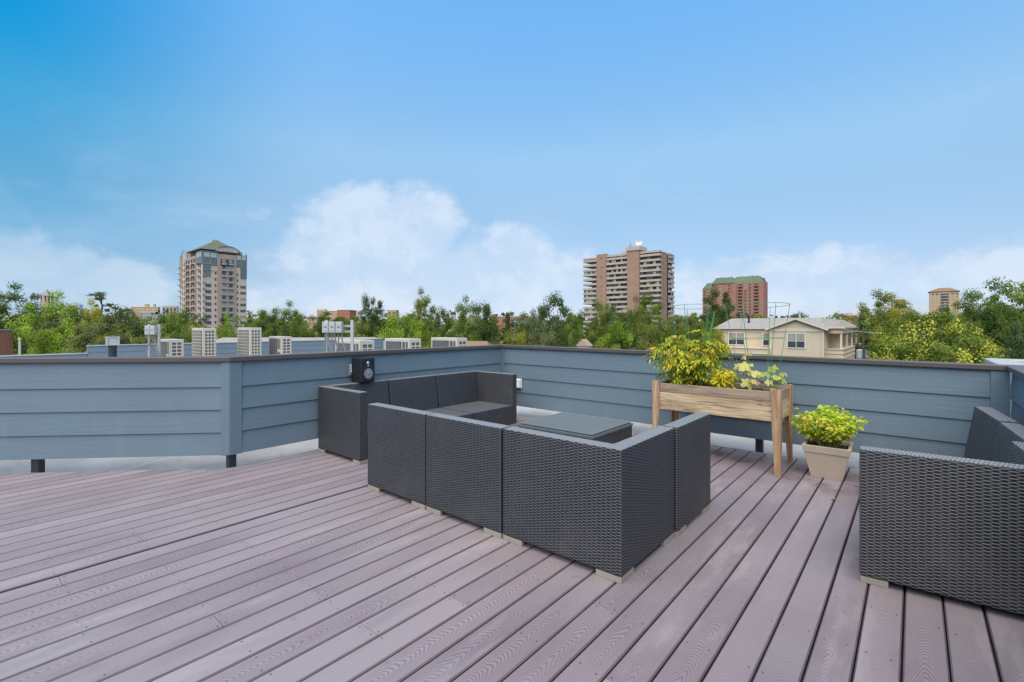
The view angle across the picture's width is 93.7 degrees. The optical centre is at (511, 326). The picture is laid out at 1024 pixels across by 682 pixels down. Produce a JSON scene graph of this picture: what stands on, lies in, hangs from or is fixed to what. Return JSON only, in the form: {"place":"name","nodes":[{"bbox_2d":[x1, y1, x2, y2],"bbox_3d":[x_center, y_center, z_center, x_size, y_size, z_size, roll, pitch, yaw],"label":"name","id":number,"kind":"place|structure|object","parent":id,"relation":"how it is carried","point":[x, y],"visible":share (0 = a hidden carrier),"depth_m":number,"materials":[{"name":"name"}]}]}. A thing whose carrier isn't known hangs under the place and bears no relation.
{"place":"outdoors","nodes":[
{"label":"outdoors","id":0,"kind":"place"},
{"bbox_2d":[0,329,14,354],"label":"brick building","id":1,"kind":"structure","parent":0,"point":[6,345],"depth_m":32.55,"materials":[{"name":"brick"}]},
{"bbox_2d":[0,0,1023,324],"label":"sky","id":2,"kind":"structure","parent":0,"point":[830,153],"materials":[{"name":"blue"}]},
{"bbox_2d":[583,240,674,340],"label":"balcony tower","id":3,"kind":"structure","parent":0,"point":[619,281],"depth_m":271.62,"materials":[{"name":"beige concrete"}]},
{"bbox_2d":[984,358,1023,417],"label":"neighbour flat roof","id":4,"kind":"structure","parent":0,"point":[1004,361],"depth_m":6.17,"materials":[{"name":"white"}]},
{"label":"ground","id":5,"kind":"structure","parent":0,"visible":0},
{"bbox_2d":[0,300,25,354],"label":"tree","id":6,"kind":"object","parent":5,"relation":"on","point":[3,308],"visible":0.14,"depth_m":61.07,"materials":[{"name":"green plant"}]},
{"bbox_2d":[0,281,46,354],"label":"tree","id":7,"kind":"object","parent":5,"relation":"on","point":[14,297],"visible":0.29,"depth_m":72.60,"materials":[{"name":"green plant"}]},
{"bbox_2d":[11,325,70,354],"bbox_3d":[-33.629,6.534,33.995,4.002,13.615,3.969,0,0,17],"label":"tree","id":8,"kind":"object","parent":5,"relation":"on","point":[39,340],"visible":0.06,"depth_m":33.67,"materials":[{"name":"green plant"}]},
{"bbox_2d":[2,288,82,354],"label":"tree","id":9,"kind":"object","parent":5,"relation":"on","point":[54,309],"visible":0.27,"depth_m":49.41,"materials":[{"name":"green plant"}]},
{"bbox_2d":[38,306,90,352],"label":"tree","id":10,"kind":"object","parent":5,"relation":"on","point":[72,315],"visible":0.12,"depth_m":51.63,"materials":[{"name":"green plant"}]},
{"bbox_2d":[58,315,114,353],"bbox_3d":[-35.149,6.210,40.238,5.801,14.265,5.432,0,0,4],"label":"tree","id":11,"kind":"object","parent":5,"relation":"on","point":[77,330],"visible":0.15,"depth_m":39.35,"materials":[{"name":"green plant"}]},
{"bbox_2d":[79,298,112,352],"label":"tree","id":12,"kind":"object","parent":5,"relation":"on","point":[96,312],"visible":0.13,"depth_m":59.54,"materials":[{"name":"green plant"}]},
{"bbox_2d":[87,292,135,339],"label":"bent pine","id":13,"kind":"object","parent":5,"relation":"on","point":[99,295],"visible":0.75,"depth_m":70.03,"materials":[{"name":"green plant"}]},
{"bbox_2d":[71,303,154,352],"bbox_3d":[-32.554,5.744,39.833,6.639,15.197,7.090,0,0,26],"label":"tree","id":14,"kind":"object","parent":5,"relation":"on","point":[102,329],"visible":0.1,"depth_m":39.54,"materials":[{"name":"green plant"}]},
{"bbox_2d":[131,304,159,319],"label":"tan block","id":15,"kind":"structure","parent":5,"relation":"on","point":[146,308],"depth_m":420.00,"materials":[{"name":"beige concrete"}]},
{"bbox_2d":[128,314,172,343],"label":"tree","id":16,"kind":"object","parent":5,"relation":"on","point":[145,337],"visible":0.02,"depth_m":44.09,"materials":[{"name":"green plant"}]},
{"bbox_2d":[146,304,191,343],"bbox_3d":[-27.957,5.744,40.136,4.834,15.197,4.526,0,0,40],"label":"tree","id":17,"kind":"object","parent":5,"relation":"on","point":[180,327],"visible":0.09,"depth_m":39.92,"materials":[{"name":"green plant"}]},
{"bbox_2d":[156,312,205,338],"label":"tree","id":18,"kind":"object","parent":5,"relation":"on","point":[192,324],"visible":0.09,"depth_m":129.82,"materials":[{"name":"green plant"}]},
{"bbox_2d":[177,240,246,338],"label":"tan tower","id":19,"kind":"structure","parent":5,"relation":"on","point":[212,279],"depth_m":236.86,"materials":[{"name":"beige concrete"}]},
{"bbox_2d":[216,311,234,339],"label":"tree","id":20,"kind":"object","parent":5,"relation":"on","point":[224,331],"visible":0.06,"depth_m":37.89,"materials":[{"name":"green plant"}]},
{"bbox_2d":[243,308,269,336],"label":"tree","id":21,"kind":"object","parent":5,"relation":"on","point":[258,319],"visible":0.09,"depth_m":79.72,"materials":[{"name":"green plant"}]},
{"bbox_2d":[250,310,288,336],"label":"tree","id":22,"kind":"object","parent":5,"relation":"on","point":[273,318],"visible":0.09,"depth_m":59.73,"materials":[{"name":"green plant"}]},
{"bbox_2d":[267,300,305,336],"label":"tree","id":23,"kind":"object","parent":5,"relation":"on","point":[296,325],"visible":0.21,"depth_m":71.72,"materials":[{"name":"green plant"}]},
{"bbox_2d":[216,337,357,341],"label":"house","id":24,"kind":"structure","parent":5,"relation":"on","point":[228,339],"depth_m":35.76,"materials":[{"name":"grey"}]},
{"bbox_2d":[295,311,318,336],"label":"tree","id":25,"kind":"object","parent":5,"relation":"on","point":[308,333],"visible":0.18,"depth_m":74.46,"materials":[{"name":"green plant"}]},
{"bbox_2d":[312,312,343,336],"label":"tree","id":26,"kind":"object","parent":5,"relation":"on","point":[316,327],"visible":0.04,"depth_m":59.67,"materials":[{"name":"green plant"}]},
{"bbox_2d":[354,319,371,336],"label":"tree","id":27,"kind":"object","parent":5,"relation":"on","point":[357,328],"visible":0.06,"depth_m":47.94,"materials":[{"name":"green plant"}]},
{"bbox_2d":[359,293,386,336],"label":"tree","id":28,"kind":"object","parent":5,"relation":"on","point":[373,317],"visible":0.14,"depth_m":55.60,"materials":[{"name":"green plant"}]},
{"bbox_2d":[373,309,412,340],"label":"tree","id":29,"kind":"object","parent":5,"relation":"on","point":[391,327],"visible":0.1,"depth_m":45.82,"materials":[{"name":"green plant"}]},
{"bbox_2d":[398,316,433,347],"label":"tree","id":30,"kind":"object","parent":5,"relation":"on","point":[421,335],"visible":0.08,"depth_m":41.35,"materials":[{"name":"green plant"}]},
{"bbox_2d":[409,286,438,344],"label":"tree","id":31,"kind":"object","parent":5,"relation":"on","point":[424,304],"visible":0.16,"depth_m":61.69,"materials":[{"name":"green plant"}]},
{"bbox_2d":[0,406,858,472],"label":"flat roof","id":32,"kind":"structure","parent":5,"relation":"on","point":[209,463],"depth_m":5.06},
{"bbox_2d":[0,353,87,356],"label":"roof parapet","id":33,"kind":"structure","parent":32,"relation":"on","point":[62,355],"depth_m":14.54,"materials":[{"name":"white"}]},
{"bbox_2d":[105,337,119,356],"bbox_3d":[-9.984,0.833,12.000,0.280,1.135,0.290,0,0,-40],"label":"vent stack","id":34,"kind":"object","parent":32,"relation":"on","point":[112,343],"visible":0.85,"depth_m":11.93,"materials":[{"name":"black metal"}]},
{"bbox_2d":[0,356,230,472],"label":"parapet wall","id":35,"kind":"structure","parent":32,"relation":"on","point":[78,407],"depth_m":4.45,"materials":[{"name":"blue"}]},
{"bbox_2d":[145,324,160,356],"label":"disconnect boxes","id":36,"kind":"object","parent":32,"relation":"on","point":[152,330],"visible":0.82,"depth_m":12.61,"materials":[{"name":"grey metal"}]},
{"bbox_2d":[161,339,183,356],"bbox_3d":[-9.733,0.780,13.546,1.354,0.840,0.480,0,0,40],"label":"air conditioner","id":37,"kind":"object","parent":32,"relation":"on","point":[172,347],"visible":0.46,"depth_m":13.17,"materials":[{"name":"beige metal"}]},
{"bbox_2d":[192,328,215,355],"bbox_3d":[-9.601,0.750,14.753,1.404,1.400,0.500,0,0,40],"label":"air conditioner","id":38,"kind":"object","parent":32,"relation":"on","point":[203,341],"visible":0.52,"depth_m":14.38,"materials":[{"name":"beige metal"}]},
{"bbox_2d":[86,338,383,356],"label":"roof parapet","id":39,"kind":"structure","parent":32,"relation":"on","point":[222,348],"depth_m":18.11,"materials":[{"name":"blue"}]},
{"bbox_2d":[237,328,261,355],"bbox_3d":[-8.556,0.740,15.377,1.404,1.400,0.500,0,0,40],"label":"air conditioner","id":40,"kind":"object","parent":32,"relation":"on","point":[249,341],"visible":0.59,"depth_m":15.01,"materials":[{"name":"beige metal"}]},
{"bbox_2d":[269,336,291,353],"bbox_3d":[-7.805,0.750,15.844,1.354,0.840,0.480,0,0,40],"label":"air conditioner","id":41,"kind":"object","parent":32,"relation":"on","point":[280,344],"visible":0.61,"depth_m":15.50,"materials":[{"name":"beige metal"}]},
{"bbox_2d":[322,320,354,351],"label":"disconnect boxes","id":42,"kind":"object","parent":32,"relation":"on","point":[332,327],"visible":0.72,"depth_m":8.69,"materials":[{"name":"grey metal"}]},
{"bbox_2d":[335,339,373,351],"bbox_3d":[-3.457,0.700,10.042,1.374,0.840,0.480,0,0,40],"label":"air conditioner","id":43,"kind":"object","parent":32,"relation":"on","point":[359,345],"visible":0.13,"depth_m":9.70,"materials":[{"name":"beige metal"}]},
{"bbox_2d":[226,344,501,467],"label":"parapet wall","id":44,"kind":"structure","parent":32,"relation":"on","point":[273,400],"depth_m":5.04,"materials":[{"name":"blue"}]},
{"bbox_2d":[349,357,374,382],"bbox_3d":[-1.716,0.497,5.487,0.198,0.275,0.227,0,0,36],"label":"speaker","id":45,"kind":"object","parent":44,"relation":"attached to","point":[361,369],"visible":1,"depth_m":5.43},
{"bbox_2d":[385,338,420,348],"bbox_3d":[-2.730,0.700,11.220,1.374,0.840,0.480,0,0,40],"label":"air conditioner","id":46,"kind":"object","parent":32,"relation":"on","point":[398,343],"visible":0.27,"depth_m":10.91,"materials":[{"name":"beige metal"}]},
{"bbox_2d":[431,337,466,346],"bbox_3d":[-1.723,0.695,11.720,1.374,0.840,0.480,0,0,40],"label":"air conditioner","id":47,"kind":"object","parent":32,"relation":"on","point":[443,341],"visible":0.22,"depth_m":11.41,"materials":[{"name":"beige metal"}]},
{"bbox_2d":[0,415,1023,681],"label":"deck","id":48,"kind":"structure","parent":32,"relation":"on","point":[316,567],"depth_m":2.40,"materials":[{"name":"wood"}]},
{"bbox_2d":[318,380,389,464],"bbox_3d":[-1.513,0.990,5.205,0.790,0.700,0.822,0,0,40],"label":"sofa section","id":49,"kind":"object","parent":48,"relation":"on","point":[342,419],"visible":0.62,"depth_m":4.88,"materials":[{"name":"wicker"}]},
{"bbox_2d":[368,403,433,509],"bbox_3d":[-0.678,0.990,4.013,0.729,0.700,0.740,0,0,40],"label":"sofa section","id":50,"kind":"object","parent":48,"relation":"on","point":[396,450],"visible":0.5,"depth_m":3.70,"materials":[{"name":"wicker"}]},
{"bbox_2d":[385,375,472,418],"bbox_3d":[-1.007,0.990,5.809,0.790,0.700,0.727,0,0,40],"label":"sofa section","id":51,"kind":"object","parent":48,"relation":"on","point":[418,392],"visible":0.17,"depth_m":5.96,"materials":[{"name":"wicker"}]},
{"bbox_2d":[426,413,509,538],"bbox_3d":[-0.111,0.990,3.537,0.729,0.700,0.740,0,0,40],"label":"sofa section","id":52,"kind":"object","parent":48,"relation":"on","point":[464,468],"visible":0.67,"depth_m":3.22,"materials":[{"name":"wicker"}]},
{"bbox_2d":[434,371,516,426],"bbox_3d":[-0.501,0.990,6.412,0.790,0.700,0.822,0,0,40],"label":"sofa section","id":53,"kind":"object","parent":48,"relation":"on","point":[486,396],"visible":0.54,"depth_m":6.47,"materials":[{"name":"wicker"}]},
{"bbox_2d":[517,412,632,443],"bbox_3d":[0.670,1.177,5.077,0.912,0.326,0.832,0,0,40],"label":"coffee table","id":54,"kind":"object","parent":48,"relation":"on","point":[611,431],"visible":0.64,"depth_m":4.92,"materials":[{"name":"glass"}]},
{"bbox_2d":[503,426,673,583],"bbox_3d":[0.484,0.990,3.023,0.818,0.700,0.718,0,0,40],"label":"corner sofa section","id":55,"kind":"object","parent":48,"relation":"on","point":[605,510],"visible":1,"depth_m":2.71,"materials":[{"name":"wicker"}]},
{"bbox_2d":[663,412,709,536],"bbox_3d":[0.973,0.990,3.525,0.740,0.700,0.647,0,0,40],"label":"sofa section","id":56,"kind":"object","parent":48,"relation":"on","point":[691,466],"visible":0.48,"depth_m":3.23,"materials":[{"name":"wicker"}]},
{"bbox_2d":[652,379,792,474],"bbox_3d":[2.131,0.958,4.915,1.205,0.765,0.570,0,0,40],"label":"raised planter","id":57,"kind":"object","parent":48,"relation":"on","point":[772,406],"visible":0.91,"depth_m":4.69,"materials":[{"name":"brown wood"}]},
{"bbox_2d":[642,329,732,385],"bbox_3d":[1.912,0.363,5.158,0.835,0.665,0.780,0,0,-7],"label":"tomato plant","id":58,"kind":"object","parent":57,"relation":"in","point":[680,364],"visible":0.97,"depth_m":5.03,"materials":[{"name":"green plant"}]},
{"bbox_2d":[705,366,742,388],"bbox_3d":[2.135,0.544,4.815,0.380,0.275,0.402,0,0,-5],"label":"pepper plant","id":59,"kind":"object","parent":57,"relation":"in","point":[722,377],"visible":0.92,"depth_m":4.75,"materials":[{"name":"yellow plant"}]},
{"bbox_2d":[731,352,763,389],"bbox_3d":[2.309,0.452,4.737,0.236,0.390,0.305,0,0,-39],"label":"squash plant","id":60,"kind":"object","parent":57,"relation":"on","point":[743,367],"visible":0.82,"depth_m":4.69,"materials":[{"name":"green plant"}]},
{"bbox_2d":[725,302,789,390],"bbox_3d":[2.414,0.280,4.704,0.575,0.973,0.575,-2,-4,23],"label":"tomato cage","id":61,"kind":"object","parent":57,"relation":"in","point":[742,308],"visible":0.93,"depth_m":4.62,"materials":[{"name":"green metal"}]},
{"bbox_2d":[761,365,787,390],"bbox_3d":[2.498,0.506,4.570,0.213,0.283,0.195,0,0,-17],"label":"squash plant","id":62,"kind":"object","parent":57,"relation":"in","point":[775,377],"visible":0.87,"depth_m":4.56,"materials":[{"name":"green plant"}]},
{"bbox_2d":[802,438,853,480],"bbox_3d":[2.844,1.198,4.323,0.364,0.285,0.364,0,0,38],"label":"plant pot","id":63,"kind":"object","parent":48,"relation":"on","point":[826,462],"visible":0.84,"depth_m":4.21,"materials":[{"name":"beige ceramic"}]},
{"bbox_2d":[791,405,867,447],"bbox_3d":[2.846,0.894,4.332,0.595,0.387,0.536,0,0,40],"label":"basil plant","id":64,"kind":"object","parent":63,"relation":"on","point":[836,427],"visible":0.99,"depth_m":4.26,"materials":[{"name":"green plant"}]},
{"bbox_2d":[859,441,1023,614],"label":"sofa section","id":65,"kind":"object","parent":48,"relation":"on","point":[951,526],"visible":1,"depth_m":2.32,"materials":[{"name":"wicker"}]},
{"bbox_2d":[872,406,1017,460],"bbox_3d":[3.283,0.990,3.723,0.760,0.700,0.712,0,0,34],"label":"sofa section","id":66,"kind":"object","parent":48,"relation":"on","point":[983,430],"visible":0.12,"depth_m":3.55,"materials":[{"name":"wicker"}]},
{"bbox_2d":[991,422,1023,462],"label":"sofa section","id":67,"kind":"object","parent":48,"relation":"on","point":[1008,434],"visible":0.06,"depth_m":3.04,"materials":[{"name":"wicker"}]},
{"bbox_2d":[1007,366,1023,425],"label":"parapet wall","id":68,"kind":"structure","parent":48,"relation":"on","point":[1017,396],"depth_m":3.69,"materials":[{"name":"blue"}]},
{"bbox_2d":[501,344,1023,457],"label":"parapet wall","id":69,"kind":"structure","parent":32,"relation":"on","point":[924,406],"depth_m":4.82,"materials":[{"name":"blue"}]},
{"bbox_2d":[424,306,456,347],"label":"tree","id":70,"kind":"object","parent":5,"relation":"on","point":[442,315],"visible":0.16,"depth_m":59.55,"materials":[{"name":"green plant"}]},
{"bbox_2d":[440,317,474,340],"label":"tree","id":71,"kind":"object","parent":5,"relation":"on","point":[457,329],"visible":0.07,"depth_m":45.05,"materials":[{"name":"green plant"}]},
{"bbox_2d":[450,294,488,338],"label":"tree","id":72,"kind":"object","parent":5,"relation":"on","point":[463,312],"visible":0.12,"depth_m":63.97,"materials":[{"name":"green plant"}]},
{"bbox_2d":[2,308,941,335],"bbox_3d":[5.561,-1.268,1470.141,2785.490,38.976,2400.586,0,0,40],"label":"wood","id":73,"kind":"object","parent":5,"relation":"on","point":[503,314],"visible":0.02,"depth_m":386.92,"materials":[{"name":"green plant"}]},
{"bbox_2d":[462,297,503,344],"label":"tree","id":74,"kind":"object","parent":5,"relation":"on","point":[482,335],"visible":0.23,"depth_m":51.91,"materials":[{"name":"green plant"}]},
{"bbox_2d":[496,311,538,344],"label":"tree","id":75,"kind":"object","parent":5,"relation":"on","point":[514,324],"visible":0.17,"depth_m":107.42,"materials":[{"name":"green plant"}]},
{"bbox_2d":[504,327,532,345],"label":"tree","id":76,"kind":"object","parent":5,"relation":"on","point":[520,338],"visible":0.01,"depth_m":41.46,"materials":[{"name":"green plant"}]},
{"bbox_2d":[523,305,551,345],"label":"tree","id":77,"kind":"object","parent":5,"relation":"on","point":[527,327],"visible":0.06,"depth_m":59.66,"materials":[{"name":"green plant"}]},
{"bbox_2d":[528,317,556,345],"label":"tree","id":78,"kind":"object","parent":5,"relation":"on","point":[544,340],"visible":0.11,"depth_m":39.73,"materials":[{"name":"green plant"}]},
{"bbox_2d":[532,290,579,346],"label":"tree","id":79,"kind":"object","parent":5,"relation":"on","point":[555,321],"visible":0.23,"depth_m":51.34,"materials":[{"name":"green plant"}]},
{"bbox_2d":[556,324,579,346],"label":"tree","id":80,"kind":"object","parent":5,"relation":"on","point":[564,334],"visible":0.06,"depth_m":37.88,"materials":[{"name":"green plant"}]},
{"bbox_2d":[559,308,584,346],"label":"tree","id":81,"kind":"object","parent":5,"relation":"on","point":[572,327],"visible":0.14,"depth_m":49.71,"materials":[{"name":"green plant"}]},
{"bbox_2d":[585,298,620,348],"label":"tree","id":82,"kind":"object","parent":5,"relation":"on","point":[596,331],"visible":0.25,"depth_m":61.49,"materials":[{"name":"green plant"}]},
{"bbox_2d":[596,316,635,348],"bbox_3d":[8.214,6.230,37.815,4.409,14.225,4.128,0,0,-10],"label":"tree","id":83,"kind":"object","parent":5,"relation":"on","point":[626,337],"visible":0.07,"depth_m":37.60,"materials":[{"name":"green plant"}]},
{"bbox_2d":[600,308,647,349],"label":"tree","id":84,"kind":"object","parent":5,"relation":"on","point":[624,316],"visible":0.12,"depth_m":51.23,"materials":[{"name":"green plant"}]},
{"bbox_2d":[626,291,653,346],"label":"tree","id":85,"kind":"object","parent":5,"relation":"on","point":[640,312],"visible":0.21,"depth_m":65.75,"materials":[{"name":"green plant"}]},
{"bbox_2d":[631,320,662,350],"bbox_3d":[11.124,6.323,40.016,3.766,14.038,3.736,0,0,33],"label":"tree","id":86,"kind":"object","parent":5,"relation":"on","point":[651,333],"visible":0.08,"depth_m":39.63,"materials":[{"name":"green plant"}]},
{"bbox_2d":[640,300,672,350],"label":"tree","id":87,"kind":"object","parent":5,"relation":"on","point":[660,337],"visible":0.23,"depth_m":53.68,"materials":[{"name":"green plant"}]},
{"bbox_2d":[661,321,694,350],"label":"tree","id":88,"kind":"object","parent":5,"relation":"on","point":[683,333],"visible":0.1,"depth_m":49.47,"materials":[{"name":"green plant"}]},
{"bbox_2d":[671,312,704,342],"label":"tree","id":89,"kind":"object","parent":5,"relation":"on","point":[691,319],"visible":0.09,"depth_m":89.16,"materials":[{"name":"green plant"}]},
{"bbox_2d":[689,318,727,343],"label":"tree","id":90,"kind":"object","parent":5,"relation":"on","point":[699,326],"visible":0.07,"depth_m":57.61,"materials":[{"name":"green plant"}]},
{"bbox_2d":[695,287,737,338],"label":"tree","id":91,"kind":"object","parent":5,"relation":"on","point":[720,314],"visible":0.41,"depth_m":94.19,"materials":[{"name":"green plant"}]},
{"bbox_2d":[703,275,767,317],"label":"red tower","id":92,"kind":"structure","parent":5,"relation":"on","point":[752,290],"depth_m":441.26,"materials":[{"name":"brown brick"}]},
{"bbox_2d":[713,312,859,358],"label":"cream house","id":93,"kind":"structure","parent":5,"relation":"on","point":[814,337],"depth_m":55.18,"materials":[{"name":"beige paint"}]},
{"bbox_2d":[728,332,744,345],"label":"window","id":94,"kind":"structure","parent":93,"relation":"in","point":[740,341],"depth_m":58.70,"materials":[{"name":"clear glass"}]},
{"bbox_2d":[787,332,805,348],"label":"window","id":95,"kind":"structure","parent":93,"relation":"in","point":[794,340],"depth_m":53.53,"materials":[{"name":"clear glass"}]},
{"bbox_2d":[851,329,872,358],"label":"utility pole","id":96,"kind":"object","parent":5,"relation":"on","point":[859,353],"visible":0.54,"depth_m":45.90,"materials":[{"name":"wood"}]},
{"bbox_2d":[853,314,872,358],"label":"tree","id":97,"kind":"object","parent":5,"relation":"on","point":[861,320],"visible":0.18,"depth_m":61.75,"materials":[{"name":"green plant"}]},
{"bbox_2d":[862,312,893,359],"bbox_3d":[27.361,5.999,35.901,2.547,14.682,2.278,0,0,20],"label":"tree","id":98,"kind":"object","parent":5,"relation":"on","point":[881,340],"visible":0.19,"depth_m":35.82,"materials":[{"name":"green plant"}]},
{"bbox_2d":[853,288,924,358],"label":"tree","id":99,"kind":"object","parent":5,"relation":"on","point":[900,303],"visible":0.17,"depth_m":79.38,"materials":[{"name":"green plant"}]},
{"bbox_2d":[875,308,908,358],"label":"tree","id":100,"kind":"object","parent":5,"relation":"on","point":[887,318],"visible":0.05,"depth_m":43.91,"materials":[{"name":"green plant"}]},
{"bbox_2d":[871,305,927,360],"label":"tree","id":101,"kind":"object","parent":5,"relation":"on","point":[892,312],"visible":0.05,"depth_m":60.21,"materials":[{"name":"green plant"}]},
{"bbox_2d":[863,305,1014,363],"bbox_3d":[29.901,5.965,33.976,9.528,14.754,9.789,0,0,45],"label":"flowering tree","id":102,"kind":"object","parent":5,"relation":"on","point":[934,351],"visible":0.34,"depth_m":32.73,"materials":[{"name":"green plant"}]},
{"bbox_2d":[928,288,959,319],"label":"yellow tower","id":103,"kind":"structure","parent":5,"relation":"on","point":[943,297],"depth_m":487.89,"materials":[{"name":"brown concrete"}]},
{"bbox_2d":[939,287,1002,351],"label":"tree","id":104,"kind":"object","parent":5,"relation":"on","point":[973,297],"visible":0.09,"depth_m":61.87,"materials":[{"name":"green plant"}]},
{"bbox_2d":[958,301,1023,358],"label":"tree","id":105,"kind":"object","parent":5,"relation":"on","point":[997,329],"visible":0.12,"depth_m":41.54,"materials":[{"name":"green plant"}]},
{"bbox_2d":[962,276,1023,350],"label":"tree","id":106,"kind":"object","parent":5,"relation":"on","point":[1017,298],"visible":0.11,"depth_m":50.15,"materials":[{"name":"green plant"}]},
{"bbox_2d":[999,318,1023,358],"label":"tree","id":107,"kind":"object","parent":5,"relation":"on","point":[1017,339],"visible":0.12,"depth_m":38.00,"materials":[{"name":"green plant"}]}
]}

